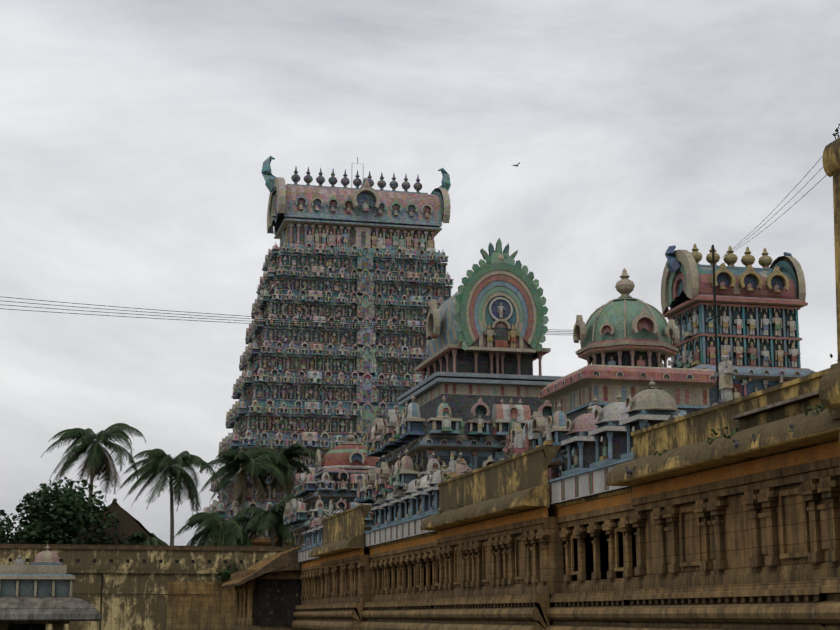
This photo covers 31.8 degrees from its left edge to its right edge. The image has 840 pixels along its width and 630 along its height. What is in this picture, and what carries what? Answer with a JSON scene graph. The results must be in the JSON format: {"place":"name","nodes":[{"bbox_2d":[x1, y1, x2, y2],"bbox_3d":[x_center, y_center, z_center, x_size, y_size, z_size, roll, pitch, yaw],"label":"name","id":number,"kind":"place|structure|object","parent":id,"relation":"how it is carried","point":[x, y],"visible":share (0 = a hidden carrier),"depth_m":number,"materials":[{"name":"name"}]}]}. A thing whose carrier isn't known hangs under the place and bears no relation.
{"place":"outdoors","nodes":[
{"label":"outdoors","id":0,"kind":"place"},
{"bbox_2d":[0,544,290,629],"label":"back wall","id":1,"kind":"structure","parent":0,"point":[120,608],"depth_m":113.92,"materials":[{"name":"brown stone"}]},
{"bbox_2d":[8,558,258,629],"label":"wall fixtures","id":2,"kind":"object","parent":1,"relation":"attached to","point":[127,560],"visible":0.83,"depth_m":113.69,"materials":[{"name":"black metal"}]},
{"bbox_2d":[214,559,237,584],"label":"wall weeds","id":3,"kind":"object","parent":1,"relation":"attached to","point":[227,572],"depth_m":115.07,"materials":[{"name":"green plant"}]},
{"bbox_2d":[214,538,295,548],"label":"gopuram base","id":4,"kind":"object","parent":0,"point":[261,542],"depth_m":138.55,"materials":[{"name":"brown stone"}]},
{"bbox_2d":[0,136,839,334],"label":"overhead wires","id":5,"kind":"object","parent":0,"point":[304,319],"visible":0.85,"depth_m":96.51,"materials":[{"name":"black metal"}]},
{"bbox_2d":[0,0,839,545],"label":"sky","id":6,"kind":"structure","parent":0,"point":[137,136],"materials":[{"name":"grey"}]},
{"bbox_2d":[292,368,839,629],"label":"shrine wall","id":7,"kind":"structure","parent":0,"point":[758,551],"depth_m":39.58,"materials":[{"name":"brown stone"}]},
{"bbox_2d":[283,430,384,548],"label":"small shrine","id":8,"kind":"object","parent":7,"relation":"on","point":[342,470],"visible":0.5,"depth_m":101.16,"materials":[{"name":"paint"}]},
{"bbox_2d":[355,238,563,526],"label":"temple shrine","id":9,"kind":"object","parent":7,"relation":"on","point":[471,399],"visible":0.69,"depth_m":75.23,"materials":[{"name":"paint"}]},
{"bbox_2d":[297,456,633,561],"bbox_3d":[-0.989,10.348,70.514,0.470,0.780,63.000,3,-12,-13],"label":"shrine wall painted band","id":10,"kind":"object","parent":7,"relation":"attached to","point":[583,483],"visible":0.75,"depth_m":47.09,"materials":[{"name":"white paint"}]},
{"bbox_2d":[301,348,732,548],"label":"small shrines","id":11,"kind":"object","parent":7,"relation":"on","point":[597,437],"visible":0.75,"depth_m":46.65,"materials":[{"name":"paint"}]},
{"bbox_2d":[334,397,793,514],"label":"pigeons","id":12,"kind":"object","parent":7,"relation":"on","point":[647,424],"visible":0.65,"depth_m":38.42,"materials":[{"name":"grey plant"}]},
{"bbox_2d":[301,441,838,567],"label":"cornice","id":13,"kind":"structure","parent":7,"relation":"attached to","point":[811,454],"depth_m":39.33,"materials":[{"name":"brown stone"}]},
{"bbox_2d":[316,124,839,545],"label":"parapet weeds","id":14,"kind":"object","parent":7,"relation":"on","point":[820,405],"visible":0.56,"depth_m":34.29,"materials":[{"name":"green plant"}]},
{"bbox_2d":[502,268,719,488],"bbox_3d":[7.847,2.645,57.334,7.920,9.420,7.928,3,-12,-13],"label":"domed shrine","id":15,"kind":"object","parent":7,"relation":"on","point":[626,339],"visible":0.38,"depth_m":56.33,"materials":[{"name":"paint"}]},
{"bbox_2d":[707,245,720,401],"bbox_3d":[7.338,0.312,36.789,0.087,4.200,0.750,3,-12,-13],"label":"pole","id":16,"kind":"object","parent":7,"relation":"on","point":[715,317],"visible":0.87,"depth_m":36.71,"materials":[{"name":"black metal"}]},
{"bbox_2d":[661,244,814,405],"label":"tower","id":17,"kind":"structure","parent":7,"relation":"on","point":[758,339],"depth_m":68.07,"materials":[{"name":"paint"}]},
{"bbox_2d":[813,137,839,629],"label":"pier","id":18,"kind":"structure","parent":0,"point":[829,390],"depth_m":28.21,"materials":[{"name":"brown stone"}]},
{"label":"ground","id":19,"kind":"structure","parent":0,"visible":0},
{"bbox_2d":[0,477,132,544],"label":"tree","id":20,"kind":"object","parent":19,"relation":"on","point":[46,524],"visible":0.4,"depth_m":118.60,"materials":[{"name":"green plant"}]},
{"bbox_2d":[88,443,95,511],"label":"palm trunk","id":21,"kind":"object","parent":19,"relation":"on","point":[91,479],"visible":0.1,"depth_m":130.90,"materials":[{"name":"brown plant"}]},
{"bbox_2d":[41,423,145,499],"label":"palm fronds","id":22,"kind":"object","parent":21,"relation":"on","point":[97,456],"visible":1,"depth_m":130.57,"materials":[{"name":"green plant"}]},
{"bbox_2d":[71,498,153,544],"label":"roof","id":23,"kind":"structure","parent":19,"relation":"on","point":[128,525],"depth_m":120.15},
{"bbox_2d":[169,466,173,545],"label":"palm trunk","id":24,"kind":"object","parent":19,"relation":"on","point":[171,520],"visible":0.4,"depth_m":131.89,"materials":[{"name":"brown plant"}]},
{"bbox_2d":[115,448,217,515],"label":"palm","id":25,"kind":"object","parent":24,"relation":"on","point":[156,461],"visible":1,"depth_m":131.37,"materials":[{"name":"green plant"}]},
{"bbox_2d":[240,468,245,545],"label":"palm trunk","id":26,"kind":"object","parent":19,"relation":"on","point":[243,502],"visible":0.21,"depth_m":129.66,"materials":[{"name":"brown plant"}]},
{"bbox_2d":[197,449,289,512],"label":"palm tree","id":27,"kind":"object","parent":26,"relation":"on","point":[234,461],"visible":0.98,"depth_m":129.20,"materials":[{"name":"green plant"}]},
{"bbox_2d":[270,521,273,546],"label":"palm trunk","id":28,"kind":"object","parent":19,"relation":"on","point":[272,536],"visible":0.1,"depth_m":124.67,"materials":[{"name":"brown plant"}]},
{"bbox_2d":[232,494,300,547],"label":"palm tree","id":29,"kind":"object","parent":28,"relation":"attached to","point":[261,518],"visible":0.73,"depth_m":123.94,"materials":[{"name":"green plant"}]},
{"bbox_2d":[280,466,285,546],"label":"palm trunk","id":30,"kind":"object","parent":19,"relation":"on","point":[283,493],"visible":0.06,"depth_m":133.58,"materials":[{"name":"brown plant"}]},
{"bbox_2d":[236,443,315,496],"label":"palm fronds","id":31,"kind":"object","parent":30,"relation":"attached to","point":[292,452],"visible":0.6,"depth_m":133.31,"materials":[{"name":"green plant"}]},
{"bbox_2d":[203,156,453,537],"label":"temple tower","id":32,"kind":"structure","parent":19,"relation":"on","point":[365,254],"depth_m":147.89,"materials":[{"name":"paint"}]},
{"label":"courtyard paving","id":33,"kind":"structure","parent":0,"visible":0},
{"bbox_2d":[0,597,101,629],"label":"roof eave","id":34,"kind":"object","parent":33,"relation":"on","point":[31,613],"visible":1,"depth_m":51.20,"materials":[{"name":"grey stone"}]},
{"bbox_2d":[0,544,74,596],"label":"small shrine","id":35,"kind":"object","parent":34,"relation":"on","point":[44,574],"visible":0.92,"depth_m":52.09,"materials":[{"name":"beige stone"}]},
{"bbox_2d":[231,570,301,629],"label":"gatehouse","id":36,"kind":"object","parent":33,"relation":"on","point":[270,601],"visible":0.79,"depth_m":100.23,"materials":[{"name":"brown stone"}]},
{"bbox_2d":[221,547,303,587],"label":"porch eave","id":37,"kind":"object","parent":36,"relation":"on","point":[286,560],"visible":0.81,"depth_m":99.95,"materials":[{"name":"brown stone"}]},
{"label":"palm trunk","id":38,"kind":"object","parent":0,"visible":0},
{"bbox_2d":[120,530,167,544],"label":"palm crown","id":39,"kind":"object","parent":38,"relation":"on","point":[139,536],"visible":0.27,"depth_m":119.43,"materials":[{"name":"green plant"}]},
{"bbox_2d":[173,512,265,545],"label":"palm fronds","id":40,"kind":"object","parent":38,"relation":"attached to","point":[229,532],"visible":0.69,"depth_m":123.46,"materials":[{"name":"green plant"}]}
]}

